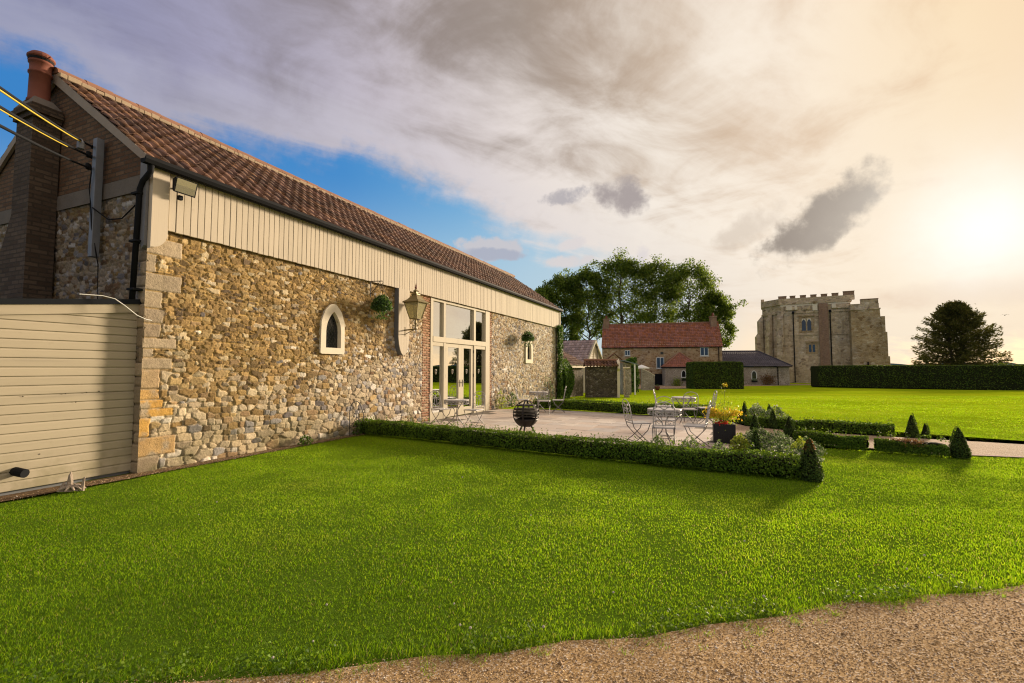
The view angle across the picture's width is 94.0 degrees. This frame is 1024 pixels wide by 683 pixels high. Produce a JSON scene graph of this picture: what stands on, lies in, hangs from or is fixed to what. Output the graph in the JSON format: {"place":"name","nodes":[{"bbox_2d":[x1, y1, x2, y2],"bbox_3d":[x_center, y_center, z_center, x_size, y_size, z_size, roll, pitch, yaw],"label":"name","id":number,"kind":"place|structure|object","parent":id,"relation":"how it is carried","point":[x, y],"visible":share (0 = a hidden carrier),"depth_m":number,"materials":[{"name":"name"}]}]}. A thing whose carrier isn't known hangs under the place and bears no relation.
{"place":"outdoors","nodes":[
{"label":"outdoors","id":0,"kind":"place"},
{"bbox_2d":[0,383,1023,682],"bbox_3d":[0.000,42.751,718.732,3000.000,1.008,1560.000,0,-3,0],"label":"lawn","id":1,"kind":"structure","parent":0,"point":[798,391],"depth_m":4.40,"materials":[{"name":"green plant"}]},
{"bbox_2d":[0,298,140,495],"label":"boarded shed","id":2,"kind":"structure","parent":1,"relation":"on","point":[67,376],"depth_m":6.58,"materials":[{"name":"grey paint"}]},
{"bbox_2d":[79,294,151,320],"bbox_3d":[-5.801,-0.499,7.027,0.043,0.322,0.867,-2,-4,35],"label":"loose cable","id":3,"kind":"object","parent":2,"relation":"on","point":[119,302],"visible":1,"depth_m":7.04,"materials":[{"name":"white plastic"}]},
{"bbox_2d":[0,433,364,501],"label":"soil edging","id":4,"kind":"object","parent":1,"relation":"on","point":[34,492],"visible":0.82,"depth_m":6.99,"materials":[{"name":"brown soil"}]},
{"bbox_2d":[56,472,85,491],"bbox_3d":[-5.717,1.818,6.196,0.234,0.259,0.279,-2,-4,25],"label":"driftwood stump","id":5,"kind":"object","parent":4,"relation":"on","point":[69,486],"visible":1,"depth_m":6.18,"materials":[{"name":"beige wood"}]},
{"bbox_2d":[297,435,312,444],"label":"wall plant","id":6,"kind":"object","parent":4,"relation":"on","point":[305,441],"depth_m":9.97,"materials":[{"name":"green plant"}]},
{"bbox_2d":[349,401,363,435],"bbox_3d":[-3.740,1.837,11.455,0.060,0.826,0.502,-1,-4,23],"label":"plant hoop","id":7,"kind":"object","parent":4,"relation":"on","point":[356,418],"visible":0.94,"depth_m":11.42,"materials":[{"name":"black metal"}]},
{"bbox_2d":[352,420,362,434],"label":"wall plant","id":8,"kind":"object","parent":4,"relation":"on","point":[358,428],"depth_m":11.38,"materials":[{"name":"green plant"}]},
{"bbox_2d":[0,50,562,472],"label":"stone barn","id":9,"kind":"structure","parent":1,"relation":"on","point":[252,284],"depth_m":9.09,"materials":[{"name":"stone"}]},
{"bbox_2d":[0,124,90,169],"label":"overhead cable","id":10,"kind":"object","parent":9,"relation":"attached to","point":[87,166],"visible":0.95,"depth_m":5.59,"materials":[{"name":"black plastic"}]},
{"bbox_2d":[0,86,92,149],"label":"overhead cable","id":11,"kind":"object","parent":9,"relation":"attached to","point":[81,143],"visible":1,"depth_m":5.65,"materials":[{"name":"brass"},{"name":"galvanised steel"}]},
{"bbox_2d":[0,105,92,157],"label":"overhead cable","id":12,"kind":"object","parent":9,"relation":"attached to","point":[88,154],"visible":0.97,"depth_m":5.50,"materials":[{"name":"brass"}]},
{"bbox_2d":[172,176,197,200],"bbox_3d":[-5.332,-2.438,7.716,0.268,0.300,0.340,-1,-4,23],"label":"floodlight","id":13,"kind":"object","parent":9,"relation":"attached to","point":[184,186],"visible":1,"depth_m":7.67,"materials":[{"name":"beige plastic"}]},
{"bbox_2d":[318,304,344,353],"bbox_3d":[-4.166,-0.285,10.941,0.200,1.146,0.738,-1,-4,23],"label":"gothic window","id":14,"kind":"structure","parent":9,"relation":"in","point":[332,324],"depth_m":10.97,"materials":[{"name":"stone"}]},
{"bbox_2d":[368,285,392,319],"bbox_3d":[-3.289,-0.984,11.945,0.643,0.908,0.586,0,-3,0],"label":"hanging basket","id":15,"kind":"object","parent":9,"relation":"hanging from","point":[381,304],"visible":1,"depth_m":11.85,"materials":[{"name":"green metal"}]},
{"bbox_2d":[402,285,428,334],"bbox_3d":[-2.695,-0.878,13.141,0.634,1.470,0.528,-1,-4,23],"label":"wall lantern","id":16,"kind":"object","parent":9,"relation":"attached to","point":[415,298],"depth_m":13.07,"materials":[{"name":"gold metal"}]},
{"bbox_2d":[445,343,460,416],"bbox_3d":[-1.978,1.268,15.871,0.088,2.400,1.063,-1,-4,23],"label":"glazed door","id":17,"kind":"structure","parent":9,"relation":"in","point":[453,351],"depth_m":15.94,"materials":[{"name":"beige glass"}]},
{"bbox_2d":[461,344,473,414],"bbox_3d":[-1.564,1.319,16.766,0.135,2.400,0.903,-1,-4,23],"label":"glazed door","id":18,"kind":"structure","parent":9,"relation":"in","point":[467,351],"depth_m":16.81,"materials":[{"name":"beige glass"}]},
{"bbox_2d":[519,324,534,346],"bbox_3d":[0.674,-0.262,21.037,0.696,1.045,0.656,0,-3,0],"label":"hanging basket","id":19,"kind":"object","parent":9,"relation":"hanging from","point":[528,337],"visible":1,"depth_m":20.92,"materials":[{"name":"green plant"}]},
{"bbox_2d":[525,341,532,362],"bbox_3d":[0.720,0.419,22.186,0.200,1.190,0.899,-1,-4,23],"label":"gothic window","id":20,"kind":"structure","parent":9,"relation":"in","point":[528,350],"depth_m":22.32,"materials":[{"name":"stone"}]},
{"bbox_2d":[544,376,554,398],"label":"wall plant","id":21,"kind":"object","parent":9,"relation":"attached to","point":[549,394],"depth_m":24.02,"materials":[{"name":"green plant"}]},
{"bbox_2d":[556,325,563,398],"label":"ivy","id":22,"kind":"object","parent":9,"relation":"attached to","point":[560,363],"visible":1,"depth_m":25.86,"materials":[{"name":"green plant"}]},
{"bbox_2d":[0,476,983,682],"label":"clover","id":23,"kind":"object","parent":1,"relation":"on","point":[276,668],"depth_m":2.74,"materials":[{"name":"green plant"}]},
{"bbox_2d":[496,390,506,408],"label":"wall plant","id":24,"kind":"object","parent":1,"relation":"on","point":[501,406],"depth_m":18.84,"materials":[{"name":"green plant"}]},
{"bbox_2d":[507,391,517,406],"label":"wall plant","id":25,"kind":"object","parent":1,"relation":"on","point":[511,400],"depth_m":19.87,"materials":[{"name":"green plant"}]},
{"bbox_2d":[535,281,569,339],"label":"poplar tree","id":26,"kind":"object","parent":1,"relation":"on","point":[548,293],"visible":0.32,"depth_m":95.29,"materials":[{"name":"green plant"}]},
{"bbox_2d":[543,268,588,339],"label":"poplar tree","id":27,"kind":"object","parent":1,"relation":"on","point":[559,281],"visible":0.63,"depth_m":97.08,"materials":[{"name":"green plant"}]},
{"bbox_2d":[563,330,584,340],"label":"poplar tree","id":28,"kind":"object","parent":1,"relation":"on","point":[574,337],"visible":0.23,"depth_m":94.16,"materials":[{"name":"green plant"}]},
{"bbox_2d":[563,351,586,396],"bbox_3d":[2.219,1.559,30.101,3.719,4.387,6.400,-1,-4,23],"label":"lean to range","id":29,"kind":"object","parent":1,"relation":"on","point":[577,368],"visible":0.19,"depth_m":31.03,"materials":[{"name":"stone"}]},
{"bbox_2d":[559,358,574,398],"bbox_3d":[3.087,2.113,27.038,0.570,2.472,1.886,-1,-4,23],"label":"ivy","id":30,"kind":"object","parent":29,"relation":"attached to","point":[568,377],"visible":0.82,"depth_m":26.91,"materials":[{"name":"green plant"}]},
{"bbox_2d":[357,415,800,478],"bbox_3d":[0.222,1.888,9.380,9.346,0.465,1.030,-2,-4,32],"label":"box hedge","id":31,"kind":"object","parent":1,"relation":"on","point":[762,462],"visible":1,"depth_m":8.30,"materials":[{"name":"green plant"}]},
{"bbox_2d":[563,340,605,392],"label":"cottage","id":32,"kind":"structure","parent":1,"relation":"on","point":[581,350],"depth_m":43.95,"materials":[{"name":"stone"}]},
{"bbox_2d":[558,259,617,339],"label":"poplar tree","id":33,"kind":"object","parent":1,"relation":"on","point":[589,277],"visible":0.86,"depth_m":96.90,"materials":[{"name":"green plant"}]},
{"bbox_2d":[583,359,619,397],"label":"coped wall","id":34,"kind":"structure","parent":1,"relation":"on","point":[602,382],"depth_m":28.64,"materials":[{"name":"stone"}]},
{"bbox_2d":[533,396,715,416],"bbox_3d":[3.732,2.293,17.189,6.787,0.519,1.059,-2,-4,33],"label":"box hedge","id":35,"kind":"object","parent":1,"relation":"on","point":[604,406],"visible":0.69,"depth_m":17.03,"materials":[{"name":"green plant"}]},
{"bbox_2d":[593,247,657,323],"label":"poplar tree","id":36,"kind":"object","parent":1,"relation":"on","point":[622,267],"visible":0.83,"depth_m":96.80,"materials":[{"name":"green plant"}]},
{"bbox_2d":[623,367,629,397],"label":"gate pier","id":37,"kind":"structure","parent":1,"relation":"on","point":[626,384],"depth_m":28.66,"materials":[{"name":"stone"}]},
{"bbox_2d":[620,360,638,394],"bbox_3d":[8.723,2.781,35.541,1.100,2.760,2.400,0,-3,6],"label":"lean to shelter","id":38,"kind":"object","parent":1,"relation":"on","point":[626,364],"visible":0.64,"depth_m":34.90,"materials":[{"name":"white paint"}]},
{"bbox_2d":[626,357,640,391],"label":"ivy bush","id":39,"kind":"object","parent":1,"relation":"on","point":[633,359],"visible":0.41,"depth_m":43.46,"materials":[{"name":"green plant"}]},
{"bbox_2d":[641,368,654,389],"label":"garden wall","id":40,"kind":"structure","parent":1,"relation":"on","point":[647,380],"depth_m":54.78,"materials":[{"name":"stone"}]},
{"bbox_2d":[618,254,683,322],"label":"poplar tree","id":41,"kind":"object","parent":1,"relation":"on","point":[653,278],"visible":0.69,"depth_m":96.81,"materials":[{"name":"green plant"}]},
{"bbox_2d":[650,434,667,445],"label":"leafy shrub","id":42,"kind":"object","parent":1,"relation":"on","point":[655,438],"visible":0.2,"depth_m":8.32,"materials":[{"name":"green plant"}]},
{"bbox_2d":[678,435,701,449],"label":"leafy shrub","id":43,"kind":"object","parent":1,"relation":"on","point":[693,440],"visible":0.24,"depth_m":8.14,"materials":[{"name":"green plant"}]},
{"bbox_2d":[657,258,722,322],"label":"poplar tree","id":44,"kind":"object","parent":1,"relation":"on","point":[699,273],"visible":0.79,"depth_m":96.17,"materials":[{"name":"green plant"}]},
{"bbox_2d":[685,361,743,388],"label":"clipped hedge","id":45,"kind":"object","parent":1,"relation":"on","point":[708,375],"visible":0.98,"depth_m":59.94,"materials":[{"name":"green plant"}]},
{"bbox_2d":[710,439,727,449],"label":"leafy shrub","id":46,"kind":"object","parent":1,"relation":"on","point":[716,444],"visible":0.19,"depth_m":7.91,"materials":[{"name":"green plant"}]},
{"bbox_2d":[694,287,747,349],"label":"poplar tree","id":47,"kind":"object","parent":1,"relation":"on","point":[725,308],"visible":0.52,"depth_m":97.26,"materials":[{"name":"green plant"}]},
{"bbox_2d":[639,384,810,388],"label":"farm gravel","id":48,"kind":"structure","parent":1,"relation":"on","point":[667,387],"depth_m":68.38,"materials":[{"name":"gravel"}]},
{"bbox_2d":[607,353,621,366],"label":"garden porch","id":49,"kind":"object","parent":48,"relation":"on","point":[613,356],"visible":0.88,"depth_m":70.58,"materials":[{"name":"stone"}]},
{"bbox_2d":[601,313,722,384],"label":"farmhouse","id":50,"kind":"object","parent":48,"relation":"on","point":[653,347],"visible":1,"depth_m":75.82,"materials":[{"name":"stone"}]},
{"bbox_2d":[655,374,661,384],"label":"door","id":51,"kind":"structure","parent":50,"relation":"in","point":[658,377],"depth_m":74.82,"materials":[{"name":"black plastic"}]},
{"bbox_2d":[656,357,663,368],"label":"window","id":52,"kind":"structure","parent":50,"relation":"in","point":[659,360],"depth_m":74.92,"materials":[{"name":"paint"}]},
{"bbox_2d":[700,347,708,355],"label":"window","id":53,"kind":"structure","parent":50,"relation":"in","point":[704,351],"depth_m":73.32,"materials":[{"name":"paint"}]},
{"bbox_2d":[660,352,694,385],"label":"pavilion","id":54,"kind":"structure","parent":48,"relation":"on","point":[673,374],"depth_m":70.75,"materials":[{"name":"stone"}]},
{"bbox_2d":[734,429,768,448],"bbox_3d":[4.763,1.913,9.391,0.720,0.448,0.676,0,-3,0],"label":"flowering shrub","id":55,"kind":"object","parent":1,"relation":"on","point":[747,434],"visible":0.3,"depth_m":9.37,"materials":[{"name":"green plant"}]},
{"bbox_2d":[744,403,769,417],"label":"flowering shrub","id":56,"kind":"object","parent":1,"relation":"on","point":[758,410],"visible":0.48,"depth_m":14.05,"materials":[{"name":"green plant"}]},
{"bbox_2d":[722,350,792,384],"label":"range","id":57,"kind":"structure","parent":1,"relation":"on","point":[761,368],"depth_m":75.13,"materials":[{"name":"stone"}]},
{"bbox_2d":[748,426,769,443],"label":"flowering shrub","id":58,"kind":"object","parent":1,"relation":"on","point":[763,431],"visible":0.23,"depth_m":9.95,"materials":[{"name":"green plant"}]},
{"bbox_2d":[764,405,788,418],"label":"flowering shrub","id":59,"kind":"object","parent":1,"relation":"on","point":[778,411],"visible":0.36,"depth_m":13.95,"materials":[{"name":"green plant"}]},
{"bbox_2d":[762,428,793,445],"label":"flowering shrub","id":60,"kind":"object","parent":1,"relation":"on","point":[771,435],"visible":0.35,"depth_m":9.48,"materials":[{"name":"green plant"}]},
{"bbox_2d":[765,441,793,453],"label":"flowering shrub","id":61,"kind":"object","parent":1,"relation":"on","point":[778,447],"visible":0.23,"depth_m":8.02,"materials":[{"name":"green plant"}]},
{"bbox_2d":[763,435,800,450],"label":"flowering shrub","id":62,"kind":"object","parent":1,"relation":"on","point":[776,440],"visible":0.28,"depth_m":8.74,"materials":[{"name":"green plant"}]},
{"bbox_2d":[790,436,804,448],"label":"leafy shrub","id":63,"kind":"object","parent":1,"relation":"on","point":[794,445],"visible":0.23,"depth_m":8.21,"materials":[{"name":"green plant"}]},
{"bbox_2d":[797,437,824,481],"bbox_3d":[4.265,1.681,6.846,0.348,0.625,0.353,0,-3,0],"label":"topiary cone","id":64,"kind":"object","parent":1,"relation":"on","point":[811,470],"visible":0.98,"depth_m":6.77,"materials":[{"name":"green plant"}]},
{"bbox_2d":[796,436,827,455],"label":"flowering shrub","id":65,"kind":"object","parent":1,"relation":"on","point":[818,451],"visible":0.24,"depth_m":8.66,"materials":[{"name":"green plant"}]},
{"bbox_2d":[744,413,895,435],"bbox_3d":[7.748,2.082,12.271,3.297,0.434,0.551,-3,-4,38],"label":"box hedge","id":66,"kind":"object","parent":1,"relation":"on","point":[857,427],"visible":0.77,"depth_m":11.86,"materials":[{"name":"green plant"}]},
{"bbox_2d":[755,290,889,382],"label":"stone tower","id":67,"kind":"structure","parent":1,"relation":"on","point":[802,334],"depth_m":84.27,"materials":[{"name":"beige stone"}]},
{"bbox_2d":[798,315,814,332],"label":"traceried window","id":68,"kind":"structure","parent":67,"relation":"in","point":[806,324],"depth_m":85.47,"materials":[{"name":"stone"}]},
{"bbox_2d":[805,341,818,353],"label":"mullioned window","id":69,"kind":"structure","parent":67,"relation":"in","point":[811,346],"depth_m":84.91,"materials":[{"name":"stone"}]},
{"bbox_2d":[793,426,868,450],"bbox_3d":[6.428,1.942,9.674,0.412,0.420,1.288,3,-4,-43],"label":"box hedge","id":70,"kind":"object","parent":1,"relation":"on","point":[855,442],"visible":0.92,"depth_m":9.54,"materials":[{"name":"green plant"}]},
{"bbox_2d":[873,430,950,456],"bbox_3d":[7.435,1.887,8.929,1.093,0.444,0.469,-2,-4,28],"label":"box hedge","id":71,"kind":"object","parent":1,"relation":"on","point":[909,446],"visible":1,"depth_m":8.82,"materials":[{"name":"green plant"}]},
{"bbox_2d":[810,364,1023,390],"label":"clipped hedge","id":72,"kind":"object","parent":1,"relation":"on","point":[976,377],"visible":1,"depth_m":59.05,"materials":[{"name":"green plant"}]},
{"bbox_2d":[948,426,971,458],"bbox_3d":[8.045,1.801,8.591,0.349,0.578,0.346,0,-3,0],"label":"topiary cone","id":73,"kind":"object","parent":1,"relation":"on","point":[958,445],"visible":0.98,"depth_m":8.52,"materials":[{"name":"green plant"}]},
{"bbox_2d":[911,299,1017,364],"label":"conifer tree","id":74,"kind":"object","parent":1,"relation":"on","point":[961,319],"visible":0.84,"depth_m":73.75,"materials":[{"name":"green plant"}]},
{"bbox_2d":[0,0,1023,364],"label":"sky","id":75,"kind":"structure","parent":0,"point":[871,148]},
{"bbox_2d":[421,409,744,452],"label":"paving","id":76,"kind":"structure","parent":0,"point":[586,424],"depth_m":13.47,"materials":[{"name":"beige stone"}]},
{"bbox_2d":[429,391,450,423],"bbox_3d":[-2.030,1.872,13.492,0.529,0.955,0.431,-3,-4,40],"label":"bistro chair","id":77,"kind":"object","parent":76,"relation":"on","point":[441,408],"visible":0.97,"depth_m":13.52,"materials":[{"name":"white metal"}]},
{"bbox_2d":[444,399,468,425],"bbox_3d":[-1.500,1.936,12.861,0.690,0.753,0.690,1,-3,-20],"label":"bistro table","id":78,"kind":"object","parent":76,"relation":"on","point":[456,401],"visible":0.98,"depth_m":12.82,"materials":[{"name":"grey metal"}]},
{"bbox_2d":[464,391,485,425],"bbox_3d":[-1.029,1.855,13.200,0.431,0.955,0.529,-2,-4,30],"label":"bistro chair","id":79,"kind":"object","parent":76,"relation":"on","point":[472,409],"visible":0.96,"depth_m":13.26,"materials":[{"name":"white metal"}]},
{"bbox_2d":[513,400,538,431],"bbox_3d":[0.340,1.829,11.535,0.639,0.831,0.636,0,-3,0],"label":"fire globe","id":80,"kind":"object","parent":76,"relation":"on","point":[526,415],"visible":0.99,"depth_m":11.37,"materials":[{"name":"black metal"}]},
{"bbox_2d":[529,391,547,411],"bbox_3d":[0.950,2.184,17.254,0.690,0.753,0.690,-1,-3,20],"label":"bistro table","id":81,"kind":"object","parent":76,"relation":"on","point":[533,392],"visible":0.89,"depth_m":17.23,"materials":[{"name":"grey metal"}]},
{"bbox_2d":[537,387,549,412],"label":"bistro chair","id":82,"kind":"object","parent":76,"relation":"on","point":[543,400],"visible":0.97,"depth_m":16.56,"materials":[{"name":"white metal"}]},
{"bbox_2d":[552,387,565,412],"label":"bistro chair","id":83,"kind":"object","parent":76,"relation":"on","point":[553,400],"visible":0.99,"depth_m":17.06,"materials":[{"name":"white metal"}]},
{"bbox_2d":[622,398,651,441],"bbox_3d":[2.620,1.678,10.057,0.529,0.955,0.431,0,-3,-8],"label":"bistro chair","id":84,"kind":"object","parent":76,"relation":"on","point":[635,422],"visible":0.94,"depth_m":9.99,"materials":[{"name":"white metal"}]},
{"bbox_2d":[652,402,675,445],"bbox_3d":[2.939,1.633,9.264,0.431,0.955,0.529,-1,-3,14],"label":"bistro chair","id":85,"kind":"object","parent":76,"relation":"on","point":[662,426],"visible":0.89,"depth_m":9.10,"materials":[{"name":"white metal"}]},
{"bbox_2d":[647,407,681,445],"bbox_3d":[3.160,1.768,9.896,0.690,0.753,0.690,1,-3,-10],"label":"bistro table","id":86,"kind":"object","parent":76,"relation":"on","point":[667,410],"visible":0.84,"depth_m":9.77,"materials":[{"name":"white metal"}]},
{"bbox_2d":[655,396,674,435],"bbox_3d":[3.432,1.714,10.708,0.431,0.955,0.529,-1,-3,15],"label":"bistro chair","id":87,"kind":"object","parent":76,"relation":"on","point":[669,419],"visible":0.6,"depth_m":10.81,"materials":[{"name":"white metal"}]},
{"bbox_2d":[671,396,695,422],"bbox_3d":[5.020,1.998,13.960,0.690,0.753,0.690,3,-4,-40],"label":"bistro table","id":88,"kind":"object","parent":76,"relation":"on","point":[678,398],"visible":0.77,"depth_m":13.81,"materials":[{"name":"grey metal"}]},
{"bbox_2d":[680,392,697,424],"bbox_3d":[4.926,1.863,13.326,0.431,0.955,0.529,0,-3,4],"label":"bistro chair","id":89,"kind":"object","parent":76,"relation":"on","point":[688,408],"visible":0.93,"depth_m":13.16,"materials":[{"name":"white metal"}]},
{"bbox_2d":[683,400,710,448],"bbox_3d":[3.695,1.647,9.522,0.529,0.955,0.431,-2,-4,28],"label":"bistro chair","id":90,"kind":"object","parent":76,"relation":"on","point":[688,425],"visible":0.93,"depth_m":9.42,"materials":[{"name":"white metal"}]},
{"bbox_2d":[697,390,716,423],"bbox_3d":[5.659,1.893,13.857,0.529,0.955,0.431,-1,-3,10],"label":"bistro chair","id":91,"kind":"object","parent":76,"relation":"on","point":[713,398],"visible":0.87,"depth_m":13.81,"materials":[{"name":"white metal"}]},
{"bbox_2d":[712,422,735,443],"bbox_3d":[4.579,1.966,10.323,0.430,0.400,0.434,-1,-3,20],"label":"planter","id":92,"kind":"object","parent":76,"relation":"on","point":[727,435],"visible":0.88,"depth_m":10.13,"materials":[{"name":"black metal"}]},
{"bbox_2d":[702,383,742,432],"bbox_3d":[4.567,1.416,10.288,0.851,1.058,0.935,0,-3,0],"label":"golden shrub","id":93,"kind":"object","parent":92,"relation":"in","point":[718,414],"visible":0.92,"depth_m":10.26,"materials":[{"name":"yellow plant"}]},
{"bbox_2d":[728,432,749,449],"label":"leafy shrub","id":94,"kind":"object","parent":76,"relation":"on","point":[738,438],"visible":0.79,"depth_m":9.05,"materials":[{"name":"green plant"}]},
{"bbox_2d":[748,428,764,454],"bbox_3d":[4.018,1.731,7.860,0.309,0.633,0.312,0,-3,0],"label":"topiary cone","id":95,"kind":"object","parent":76,"relation":"on","point":[756,440],"visible":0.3,"depth_m":7.83,"materials":[{"name":"green plant"}]},
{"bbox_2d":[182,585,1023,682],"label":"gravel drive","id":96,"kind":"structure","parent":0,"point":[669,663],"depth_m":2.67,"materials":[{"name":"beige gravel"}]},
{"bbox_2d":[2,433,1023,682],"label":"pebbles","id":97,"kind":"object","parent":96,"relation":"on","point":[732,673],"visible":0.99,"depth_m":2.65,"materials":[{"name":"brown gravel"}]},
{"bbox_2d":[5,580,1022,682],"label":"grass tufts","id":98,"kind":"object","parent":96,"relation":"on","point":[123,679],"visible":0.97,"depth_m":2.75,"materials":[{"name":"green plant"}]},
{"bbox_2d":[722,419,1023,456],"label":"gravel path","id":99,"kind":"structure","parent":0,"point":[994,447],"depth_m":10.24,"materials":[{"name":"beige gravel"}]},
{"bbox_2d":[735,409,745,423],"bbox_3d":[6.596,2.163,13.797,0.288,0.442,0.277,0,-3,0],"label":"topiary cone","id":100,"kind":"object","parent":99,"relation":"on","point":[742,418],"visible":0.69,"depth_m":13.72,"materials":[{"name":"green plant"}]},
{"bbox_2d":[749,412,760,432],"bbox_3d":[5.246,1.858,10.304,0.310,0.662,0.312,0,-3,0],"label":"topiary cone","id":101,"kind":"object","parent":99,"relation":"on","point":[754,423],"visible":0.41,"depth_m":10.28,"materials":[{"name":"green plant"}]},
{"bbox_2d":[768,409,778,428],"bbox_3d":[6.920,2.042,12.664,0.278,0.560,0.290,0,-3,0],"label":"topiary cone","id":102,"kind":"object","parent":99,"relation":"on","point":[773,422],"visible":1,"depth_m":12.59,"materials":[{"name":"green plant"}]},
{"bbox_2d":[783,416,794,440],"bbox_3d":[5.981,1.894,10.307,0.329,0.594,0.312,0,-3,0],"label":"topiary cone","id":103,"kind":"object","parent":99,"relation":"on","point":[789,428],"visible":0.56,"depth_m":10.26,"materials":[{"name":"green plant"}]},
{"bbox_2d":[905,413,919,437],"bbox_3d":[9.249,1.936,11.059,0.294,0.584,0.278,0,-3,0],"label":"topiary cone","id":104,"kind":"object","parent":99,"relation":"on","point":[912,429],"visible":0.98,"depth_m":11.00,"materials":[{"name":"green plant"}]},
{"bbox_2d":[920,423,930,437],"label":"topiary cone","id":105,"kind":"object","parent":99,"relation":"on","point":[925,429],"visible":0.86,"depth_m":10.92,"materials":[{"name":"green plant"}]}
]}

